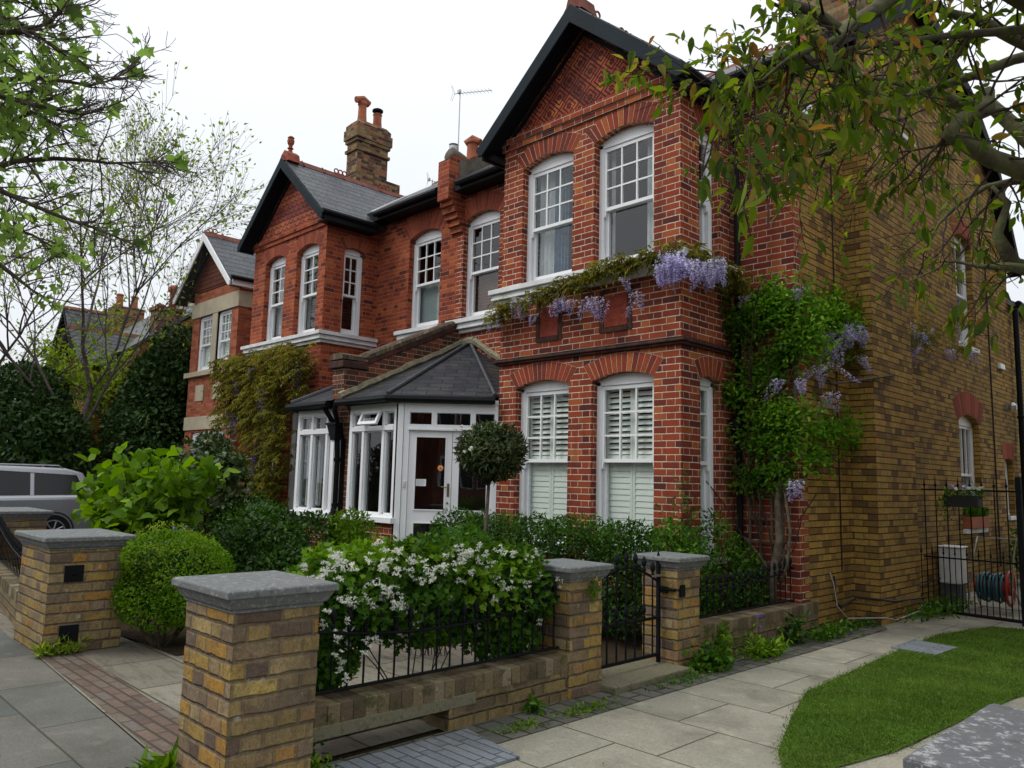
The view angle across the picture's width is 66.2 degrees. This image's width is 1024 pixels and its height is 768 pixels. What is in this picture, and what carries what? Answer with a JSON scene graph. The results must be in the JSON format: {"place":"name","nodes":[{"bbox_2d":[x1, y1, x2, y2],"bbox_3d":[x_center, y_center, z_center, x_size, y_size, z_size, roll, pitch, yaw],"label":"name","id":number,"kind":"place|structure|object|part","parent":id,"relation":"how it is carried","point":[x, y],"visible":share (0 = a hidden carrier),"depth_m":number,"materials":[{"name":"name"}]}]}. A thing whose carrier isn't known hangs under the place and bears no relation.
{"place":"outdoors","nodes":[
{"label":"outdoors","id":0,"kind":"place"},
{"bbox_2d":[0,629,153,767],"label":"pavement","id":1,"kind":"structure","parent":0,"point":[27,740],"depth_m":4.81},
{"bbox_2d":[0,0,218,329],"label":"street tree","id":2,"kind":"object","parent":1,"relation":"on","point":[22,101],"visible":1,"depth_m":5.50,"materials":[{"name":"green plant"}]},
{"bbox_2d":[107,735,178,767],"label":"grass tuft","id":3,"kind":"object","parent":1,"relation":"on","point":[169,760],"visible":0.78,"depth_m":3.96,"materials":[{"name":"green plant"}]},
{"bbox_2d":[171,570,338,767],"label":"gate pillar","id":4,"kind":"structure","parent":1,"relation":"on","point":[251,649],"depth_m":3.81,"materials":[{"name":"yellow brick"}]},
{"bbox_2d":[25,293,144,395],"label":"brick house","id":5,"kind":"structure","parent":0,"point":[73,310],"depth_m":33.42,"materials":[{"name":"grey tile"}]},
{"bbox_2d":[50,285,193,474],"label":"brick house","id":6,"kind":"structure","parent":0,"point":[134,336],"depth_m":24.49,"materials":[{"name":"grey tile"}]},
{"bbox_2d":[121,569,338,654],"bbox_3d":[-4.085,2.686,10.020,3.300,0.001,6.900,8,-10,-44],"label":"garden bed","id":7,"kind":"object","parent":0,"point":[177,645],"visible":0.17,"depth_m":7.39,"materials":[{"name":"soil"}]},
{"bbox_2d":[70,441,240,607],"bbox_3d":[-4.318,1.629,9.063,1.230,1.903,3.126,8,-10,-44],"label":"leaved shrub","id":8,"kind":"object","parent":7,"relation":"on","point":[129,497],"visible":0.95,"depth_m":8.52,"materials":[{"name":"green plant"}]},
{"bbox_2d":[109,520,236,647],"bbox_3d":[-3.032,1.805,7.107,0.930,1.133,1.239,39,-38,-78],"label":"box bush","id":9,"kind":"object","parent":7,"relation":"on","point":[154,575],"visible":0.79,"depth_m":6.88,"materials":[{"name":"green plant"}]},
{"bbox_2d":[169,426,255,570],"bbox_3d":[-4.401,1.704,11.018,1.083,2.228,2.401,8,-10,-44],"label":"glossy shrub","id":10,"kind":"object","parent":7,"relation":"on","point":[221,451],"visible":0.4,"depth_m":10.56,"materials":[{"name":"green plant"}]},
{"bbox_2d":[181,487,342,573],"bbox_3d":[-3.354,2.066,10.479,1.634,1.487,5.059,5,-8,-28],"label":"mixed hedge","id":11,"kind":"object","parent":7,"relation":"on","point":[278,529],"visible":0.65,"depth_m":9.14,"materials":[{"name":"green plant"}]},
{"bbox_2d":[324,506,379,558],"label":"young bush","id":12,"kind":"object","parent":7,"relation":"on","point":[350,532],"visible":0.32,"depth_m":9.64,"materials":[{"name":"green plant"}]},
{"bbox_2d":[39,553,444,765],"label":"ground","id":13,"kind":"structure","parent":0,"point":[380,746],"depth_m":4.66,"materials":[{"name":"grey stone"}]},
{"bbox_2d":[0,463,92,529],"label":"parked car","id":14,"kind":"object","parent":13,"relation":"on","point":[42,487],"visible":0.2,"depth_m":15.79,"materials":[{"name":"silver metal"}]},
{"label":"window","id":15,"kind":"part","parent":14,"relation":"part of","materials":[{"name":"black glass"}]},
{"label":"window","id":16,"kind":"part","parent":14,"relation":"part of","materials":[{"name":"black glass"}]},
{"bbox_2d":[0,359,101,480],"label":"ivy covered hedge","id":17,"kind":"object","parent":13,"relation":"on","point":[42,433],"visible":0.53,"depth_m":19.56,"materials":[{"name":"green plant"}]},
{"bbox_2d":[17,321,167,441],"bbox_3d":[-11.150,1.057,22.912,6.353,6.099,5.958,8,-10,-44],"label":"maple tree","id":18,"kind":"object","parent":13,"relation":"on","point":[78,379],"visible":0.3,"depth_m":21.70,"materials":[{"name":"green plant"}]},
{"bbox_2d":[0,65,188,395],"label":"spring tree","id":19,"kind":"object","parent":13,"relation":"on","point":[20,330],"visible":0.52,"depth_m":20.28,"materials":[{"name":"green plant"}]},
{"bbox_2d":[0,41,269,472],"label":"spring tree","id":20,"kind":"object","parent":13,"relation":"on","point":[133,198],"visible":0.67,"depth_m":20.30,"materials":[{"name":"green plant"}]},
{"bbox_2d":[96,322,209,473],"bbox_3d":[-9.150,1.143,20.362,2.452,5.384,3.952,8,-10,-44],"label":"evergreen tree","id":21,"kind":"object","parent":13,"relation":"on","point":[148,410],"visible":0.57,"depth_m":19.37,"materials":[{"name":"green plant"}]},
{"bbox_2d":[154,521,261,549],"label":"shrub","id":22,"kind":"object","parent":13,"relation":"on","point":[175,528],"depth_m":12.78,"materials":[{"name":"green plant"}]},
{"bbox_2d":[173,228,255,500],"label":"brick house","id":23,"kind":"structure","parent":13,"relation":"on","point":[223,278],"depth_m":18.16,"materials":[{"name":"red brick"}]},
{"bbox_2d":[192,432,203,460],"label":"window","id":24,"kind":"structure","parent":23,"relation":"in","point":[195,434],"depth_m":18.38,"materials":[{"name":"white paint"}]},
{"bbox_2d":[198,315,212,370],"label":"window","id":25,"kind":"structure","parent":23,"relation":"in","point":[204,348],"depth_m":18.66,"materials":[{"name":"white paint"}]},
{"bbox_2d":[217,309,231,359],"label":"window","id":26,"kind":"structure","parent":23,"relation":"in","point":[223,343],"depth_m":17.94,"materials":[{"name":"white paint"}]},
{"bbox_2d":[237,96,499,546],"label":"brick house","id":27,"kind":"structure","parent":13,"relation":"on","point":[360,257],"depth_m":14.39,"materials":[{"name":"red brick"}]},
{"bbox_2d":[266,257,285,340],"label":"window","id":28,"kind":"structure","parent":27,"relation":"in","point":[280,263],"depth_m":15.43,"materials":[{"name":"white paint"}]},
{"bbox_2d":[287,413,308,509],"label":"window","id":29,"kind":"structure","parent":27,"relation":"in","point":[291,485],"depth_m":14.20,"materials":[{"name":"white paint"}]},
{"bbox_2d":[297,245,318,333],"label":"window","id":30,"kind":"structure","parent":27,"relation":"in","point":[313,251],"depth_m":14.58,"materials":[{"name":"white paint"}]},
{"bbox_2d":[292,418,325,509],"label":"porch window","id":31,"kind":"structure","parent":27,"relation":"in","point":[318,499],"depth_m":13.33,"materials":[{"name":"white paint"}]},
{"bbox_2d":[290,409,339,516],"bbox_3d":[-2.949,1.176,11.715,0.160,1.580,1.090,8,-10,-44],"label":"porch window","id":32,"kind":"structure","parent":27,"relation":"in","point":[328,477],"depth_m":11.76,"materials":[{"name":"white paint"}]},
{"bbox_2d":[340,249,362,335],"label":"window","id":33,"kind":"structure","parent":27,"relation":"in","point":[352,254],"depth_m":14.43,"materials":[{"name":"white paint"}]},
{"bbox_2d":[411,230,441,327],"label":"window","id":34,"kind":"structure","parent":27,"relation":"in","point":[429,297],"depth_m":13.87,"materials":[{"name":"white paint"}]},
{"bbox_2d":[322,0,1023,629],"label":"brick house","id":35,"kind":"structure","parent":13,"relation":"on","point":[568,166],"depth_m":9.85,"materials":[{"name":"red brick"}]},
{"bbox_2d":[341,403,398,523],"bbox_3d":[-1.924,1.065,10.647,0.213,1.570,1.180,8,-10,-44],"label":"porch window","id":36,"kind":"structure","parent":35,"relation":"in","point":[381,516],"depth_m":10.70,"materials":[{"name":"white paint"}]},
{"bbox_2d":[406,430,452,537],"bbox_3d":[-1.086,1.639,10.189,0.564,2.100,0.107,1,-7,0],"label":"door","id":37,"kind":"structure","parent":35,"relation":"in","point":[423,516],"depth_m":10.24,"materials":[{"name":"white paint"}]},
{"bbox_2d":[450,431,492,531],"bbox_3d":[-0.530,1.655,10.209,0.535,2.100,0.057,1,-7,0],"label":"porch window","id":38,"kind":"structure","parent":35,"relation":"in","point":[455,466],"depth_m":10.23,"materials":[{"name":"white paint"}]},
{"bbox_2d":[466,211,499,316],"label":"window","id":39,"kind":"structure","parent":35,"relation":"in","point":[486,219],"depth_m":12.85,"materials":[{"name":"white paint"}]},
{"bbox_2d":[519,380,568,554],"bbox_3d":[0.413,1.004,9.767,0.310,2.110,0.940,8,-10,-44],"label":"window","id":40,"kind":"structure","parent":35,"relation":"in","point":[543,479],"depth_m":9.93,"materials":[{"name":"white paint"}]},
{"bbox_2d":[526,153,573,281],"bbox_3d":[0.591,-2.122,10.211,0.252,1.690,0.880,8,-10,-44],"label":"window","id":41,"kind":"structure","parent":35,"relation":"in","point":[554,172],"depth_m":10.35,"materials":[{"name":"white paint"}]},
{"bbox_2d":[586,372,653,559],"bbox_3d":[1.292,0.916,8.882,0.310,2.110,0.920,8,-10,-44],"label":"window","id":42,"kind":"structure","parent":35,"relation":"in","point":[624,483],"depth_m":9.04,"materials":[{"name":"white paint"}]},
{"bbox_2d":[599,124,653,264],"bbox_3d":[1.434,-2.209,9.340,0.219,1.690,0.870,8,-10,-44],"label":"window","id":43,"kind":"structure","parent":35,"relation":"in","point":[636,134],"depth_m":9.44,"materials":[{"name":"white paint"}]},
{"bbox_2d":[699,133,711,257],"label":"window","id":44,"kind":"structure","parent":35,"relation":"in","point":[705,211],"depth_m":9.22,"materials":[{"name":"white paint"}]},
{"bbox_2d":[700,377,727,565],"bbox_3d":[2.128,0.943,8.729,0.470,2.060,0.310,8,-10,-44],"label":"window","id":45,"kind":"structure","parent":35,"relation":"in","point":[706,386],"depth_m":8.87,"materials":[{"name":"white paint"}]},
{"bbox_2d":[745,420,786,577],"bbox_3d":[2.794,1.242,8.647,0.035,1.700,0.480,8,-10,-44],"label":"trellis","id":46,"kind":"object","parent":35,"relation":"attached to","point":[771,518],"visible":0.41,"depth_m":8.62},
{"bbox_2d":[701,269,902,603],"bbox_3d":[3.795,0.557,8.910,3.165,3.919,1.837,4,-7,-18],"label":"climbing shrub","id":47,"kind":"object","parent":35,"relation":"attached to","point":[774,420],"visible":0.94,"depth_m":8.56,"materials":[{"name":"green plant"}]},
{"bbox_2d":[896,132,915,147],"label":"window","id":48,"kind":"structure","parent":35,"relation":"in","point":[904,136],"depth_m":11.55,"materials":[{"name":"white paint"}]},
{"bbox_2d":[954,236,979,353],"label":"window","id":49,"kind":"structure","parent":35,"relation":"in","point":[962,295],"depth_m":13.62,"materials":[{"name":"white paint"}]},
{"bbox_2d":[959,416,987,533],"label":"window","id":50,"kind":"structure","parent":35,"relation":"in","point":[964,424],"depth_m":13.20,"materials":[{"name":"white paint"}]},
{"bbox_2d":[963,507,989,528],"bbox_3d":[7.514,2.156,12.726,1.034,0.354,0.296,8,-10,-44],"label":"window box","id":51,"kind":"object","parent":35,"relation":"on","point":[976,515],"visible":0.73,"depth_m":12.49,"materials":[{"name":"orange ceramic"}]},
{"bbox_2d":[1004,460,1016,519],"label":"window","id":52,"kind":"structure","parent":35,"relation":"in","point":[1010,517],"depth_m":14.63,"materials":[{"name":"white paint"}]},
{"bbox_2d":[481,238,978,603],"bbox_3d":[4.029,0.755,9.986,8.507,4.262,3.344,4,-7,-17],"label":"wisteria","id":53,"kind":"object","parent":13,"relation":"on","point":[673,264],"visible":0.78,"depth_m":8.82,"materials":[{"name":"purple plant"}]},
{"bbox_2d":[699,601,818,661],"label":"garden wall","id":54,"kind":"structure","parent":13,"relation":"on","point":[739,622],"depth_m":7.60,"materials":[{"name":"brown brick"}]},
{"bbox_2d":[699,557,794,618],"bbox_3d":[2.544,1.944,7.947,2.722,0.602,0.039,8,-10,-44],"label":"railing","id":55,"kind":"object","parent":54,"relation":"on","point":[745,584],"visible":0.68,"depth_m":7.68,"materials":[{"name":"black metal"}]},
{"bbox_2d":[598,0,1023,360],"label":"cherry tree","id":56,"kind":"object","parent":13,"relation":"on","point":[851,89],"visible":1,"depth_m":3.21,"materials":[{"name":"green plant"}]},
{"bbox_2d":[0,562,638,760],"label":"driveway","id":57,"kind":"structure","parent":0,"point":[145,676],"depth_m":6.20,"materials":[{"name":"stone"}]},
{"bbox_2d":[0,560,18,624],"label":"garden wall","id":58,"kind":"structure","parent":57,"relation":"on","point":[9,584],"depth_m":8.43,"materials":[{"name":"brown brick"}]},
{"bbox_2d":[0,516,22,576],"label":"railing","id":59,"kind":"object","parent":58,"relation":"on","point":[14,543],"visible":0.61,"depth_m":9.43,"materials":[{"name":"black metal"}]},
{"bbox_2d":[0,507,53,568],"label":"gate pillar","id":60,"kind":"structure","parent":57,"relation":"on","point":[21,518],"depth_m":10.73,"materials":[{"name":"yellow brick"}]},
{"bbox_2d":[25,634,91,658],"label":"grass tuft","id":61,"kind":"object","parent":57,"relation":"on","point":[61,648],"visible":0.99,"depth_m":6.57,"materials":[{"name":"green plant"}]},
{"bbox_2d":[14,528,138,655],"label":"gate pillar","id":62,"kind":"structure","parent":57,"relation":"on","point":[67,579],"depth_m":6.83,"materials":[{"name":"yellow brick"}]},
{"bbox_2d":[43,653,178,755],"bbox_3d":[-2.580,2.144,5.278,0.326,0.001,3.621,8,-9,-41],"label":"border strip","id":63,"kind":"object","parent":57,"relation":"on","point":[153,726],"visible":0.75,"depth_m":5.29,"materials":[{"name":"red brick"}]},
{"bbox_2d":[201,342,317,550],"bbox_3d":[-4.778,1.262,14.303,0.735,3.891,3.562,8,-10,-44],"label":"wisteria","id":64,"kind":"object","parent":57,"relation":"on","point":[245,383],"visible":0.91,"depth_m":13.98,"materials":[{"name":"green plant"}]},
{"bbox_2d":[312,651,567,742],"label":"garden wall","id":65,"kind":"structure","parent":57,"relation":"on","point":[451,699],"depth_m":4.92,"materials":[{"name":"brown brick"}]},
{"bbox_2d":[315,578,559,695],"bbox_3d":[-0.432,1.563,4.992,2.183,0.505,0.039,8,-10,-44],"label":"railing","id":66,"kind":"object","parent":65,"relation":"on","point":[365,632],"visible":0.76,"depth_m":4.94,"materials":[{"name":"black metal"}]},
{"bbox_2d":[452,419,529,537],"bbox_3d":[-0.228,1.421,7.749,0.789,2.175,0.774,8,-10,-44],"label":"lollipop tree","id":67,"kind":"object","parent":57,"relation":"on","point":[490,452],"visible":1,"depth_m":7.68,"materials":[{"name":"green plant"}]},
{"bbox_2d":[531,558,613,699],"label":"gate pillar","id":68,"kind":"structure","parent":57,"relation":"on","point":[578,628],"depth_m":5.78,"materials":[{"name":"yellow brick"}]},
{"bbox_2d":[584,576,602,603],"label":"fern","id":69,"kind":"object","parent":68,"relation":"attached to","point":[595,596],"depth_m":5.84,"materials":[{"name":"green plant"}]},
{"bbox_2d":[601,659,690,694],"bbox_3d":[0.933,2.340,6.328,1.020,0.060,0.530,8,-10,-44],"label":"doorstep","id":70,"kind":"object","parent":57,"relation":"on","point":[622,678],"visible":0.56,"depth_m":6.23,"materials":[{"name":"stone"}]},
{"bbox_2d":[632,551,709,666],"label":"gate pillar","id":71,"kind":"structure","parent":57,"relation":"on","point":[680,630],"depth_m":6.73,"materials":[{"name":"yellow brick"}]},
{"bbox_2d":[601,551,684,668],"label":"garden gate","id":72,"kind":"structure","parent":71,"relation":"attached to","point":[659,590],"depth_m":6.50,"materials":[{"name":"black metal"}]},
{"bbox_2d":[601,506,770,626],"bbox_3d":[1.843,1.920,7.965,2.178,1.354,1.238,3,-7,-15],"label":"corner shrub","id":73,"kind":"object","parent":57,"relation":"on","point":[700,547],"visible":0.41,"depth_m":7.98,"materials":[{"name":"green plant"}]},
{"bbox_2d":[308,546,406,561],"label":"broad leaved plant","id":74,"kind":"object","parent":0,"point":[327,555],"visible":0.02,"depth_m":6.88,"materials":[{"name":"green plant"}]},
{"bbox_2d":[413,548,446,655],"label":"plant","id":75,"kind":"object","parent":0,"point":[431,648],"visible":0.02,"depth_m":6.95,"materials":[{"name":"green plant"}]},
{"bbox_2d":[0,0,1023,368],"label":"sky","id":76,"kind":"structure","parent":0,"point":[283,69],"materials":[{"name":"white"}]},
{"bbox_2d":[601,627,642,664],"bbox_3d":[-0.848,2.407,7.116,4.800,0.001,3.200,8,-10,-44],"label":"garden bed","id":77,"kind":"object","parent":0,"point":[621,649],"depth_m":7.41,"materials":[{"name":"soil"}]},
{"bbox_2d":[285,523,563,718],"bbox_3d":[-0.617,1.569,5.263,2.346,1.258,0.857,8,-10,-44],"label":"white blossom shrub","id":78,"kind":"object","parent":77,"relation":"on","point":[456,569],"visible":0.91,"depth_m":5.04,"materials":[{"name":"green plant"}]},
{"bbox_2d":[428,505,666,642],"bbox_3d":[0.232,2.012,8.575,0.974,1.302,3.356,8,-10,-44],"label":"privet hedge","id":79,"kind":"object","parent":77,"relation":"on","point":[500,529],"visible":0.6,"depth_m":8.01,"materials":[{"name":"green plant"}]},
{"bbox_2d":[653,471,700,553],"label":"tendril shoots","id":80,"kind":"object","parent":77,"relation":"on","point":[689,511],"visible":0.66,"depth_m":7.98,"materials":[{"name":"green plant"}]},
{"bbox_2d":[494,579,1023,767],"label":"path","id":81,"kind":"structure","parent":0,"point":[698,730],"depth_m":5.20,"materials":[{"name":"grey stone"}]},
{"bbox_2d":[324,729,519,767],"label":"inspection cover","id":82,"kind":"object","parent":81,"relation":"on","point":[465,748],"visible":1,"depth_m":4.39,"materials":[{"name":"grey metal"}]},
{"bbox_2d":[317,624,886,767],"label":"edging strip","id":83,"kind":"object","parent":81,"relation":"on","point":[482,729],"visible":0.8,"depth_m":5.61,"materials":[{"name":"grey stone"}]},
{"bbox_2d":[311,730,326,758],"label":"weed tuft","id":84,"kind":"object","parent":83,"relation":"on","point":[315,743],"visible":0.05,"depth_m":4.27,"materials":[{"name":"green plant"}]},
{"bbox_2d":[310,752,341,767],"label":"weed","id":85,"kind":"object","parent":83,"relation":"on","point":[317,761],"visible":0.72,"depth_m":4.17,"materials":[{"name":"green plant"}]},
{"bbox_2d":[489,713,560,734],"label":"weed tuft","id":86,"kind":"object","parent":83,"relation":"on","point":[522,722],"visible":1,"depth_m":4.95,"materials":[{"name":"green plant"}]},
{"bbox_2d":[522,690,546,715],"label":"weed tuft","id":87,"kind":"object","parent":83,"relation":"on","point":[534,705],"visible":1,"depth_m":5.29,"materials":[{"name":"green plant"}]},
{"bbox_2d":[549,695,619,724],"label":"weed tuft","id":88,"kind":"object","parent":83,"relation":"on","point":[585,709],"visible":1,"depth_m":5.32,"materials":[{"name":"green plant"}]},
{"bbox_2d":[614,669,731,700],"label":"weed tuft","id":89,"kind":"object","parent":83,"relation":"on","point":[683,679],"visible":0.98,"depth_m":6.22,"materials":[{"name":"green plant"}]},
{"bbox_2d":[683,630,735,672],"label":"ivy clump","id":90,"kind":"object","parent":83,"relation":"on","point":[715,657],"visible":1,"depth_m":6.61,"materials":[{"name":"green plant"}]},
{"bbox_2d":[709,616,733,655],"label":"weed tuft","id":91,"kind":"object","parent":83,"relation":"on","point":[724,633],"visible":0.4,"depth_m":7.02,"materials":[{"name":"green plant"}]},
{"bbox_2d":[756,614,764,628],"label":"wild flower","id":92,"kind":"object","parent":83,"relation":"on","point":[759,616],"visible":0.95,"depth_m":7.42,"materials":[{"name":"purple plant"}]},
{"bbox_2d":[735,622,798,663],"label":"weed tuft","id":93,"kind":"object","parent":83,"relation":"on","point":[759,650],"visible":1,"depth_m":7.18,"materials":[{"name":"green plant"}]},
{"bbox_2d":[777,610,810,645],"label":"weed tuft","id":94,"kind":"object","parent":83,"relation":"on","point":[794,629],"visible":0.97,"depth_m":7.86,"materials":[{"name":"green plant"}]},
{"bbox_2d":[796,615,864,643],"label":"weed tuft","id":95,"kind":"object","parent":83,"relation":"on","point":[822,633],"visible":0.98,"depth_m":8.18,"materials":[{"name":"green plant"}]},
{"bbox_2d":[834,615,880,629],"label":"weed tuft","id":96,"kind":"object","parent":83,"relation":"on","point":[862,622],"visible":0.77,"depth_m":8.90,"materials":[{"name":"green plant"}]},
{"bbox_2d":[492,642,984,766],"bbox_3d":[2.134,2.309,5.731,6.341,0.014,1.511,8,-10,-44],"label":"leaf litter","id":97,"kind":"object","parent":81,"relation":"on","point":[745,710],"visible":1,"depth_m":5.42,"materials":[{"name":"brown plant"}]},
{"bbox_2d":[894,590,977,622],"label":"weed tuft","id":98,"kind":"object","parent":81,"relation":"on","point":[925,611],"visible":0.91,"depth_m":9.74,"materials":[{"name":"green plant"}]},
{"bbox_2d":[938,545,967,601],"bbox_3d":[6.354,2.725,11.296,0.360,0.785,0.310,8,-10,-44],"label":"utility box","id":99,"kind":"object","parent":81,"relation":"on","point":[958,572],"visible":0.77,"depth_m":11.20,"materials":[{"name":"white paint"}]},
{"bbox_2d":[920,477,1023,626],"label":"side gate","id":100,"kind":"structure","parent":81,"relation":"on","point":[1018,491],"depth_m":9.60,"materials":[{"name":"black metal"}]},
{"bbox_2d":[934,484,986,520],"bbox_3d":[5.591,1.485,9.817,0.366,0.469,0.606,8,-10,-44],"label":"flower box","id":101,"kind":"object","parent":100,"relation":"attached to","point":[972,500],"visible":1,"depth_m":9.78,"materials":[{"name":"black plastic"}]},
{"bbox_2d":[967,536,1020,616],"bbox_3d":[6.391,2.533,10.412,0.621,0.967,0.522,8,-10,-44],"label":"hose reel","id":102,"kind":"object","parent":81,"relation":"on","point":[995,587],"visible":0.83,"depth_m":10.28,"materials":[{"name":"teal"}]},
{"bbox_2d":[1007,528,1018,577],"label":"back shrub","id":103,"kind":"object","parent":81,"relation":"on","point":[1013,542],"visible":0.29,"depth_m":13.43,"materials":[{"name":"green plant"}]},
{"bbox_2d":[771,626,1023,767],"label":"lawn","id":104,"kind":"structure","parent":0,"point":[858,719],"depth_m":5.71,"materials":[{"name":"green plant"}]},
{"bbox_2d":[891,640,957,654],"bbox_3d":[4.104,2.629,7.811,0.650,0.032,0.450,8,-10,-44],"label":"manhole cover","id":105,"kind":"object","parent":104,"relation":"on","point":[925,647],"visible":0.79,"depth_m":7.79,"materials":[{"name":"grey metal"}]},
{"bbox_2d":[903,703,1023,767],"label":"gate pillar","id":106,"kind":"structure","parent":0,"point":[990,736],"depth_m":1.78,"materials":[{"name":"grey stone"}]}
]}

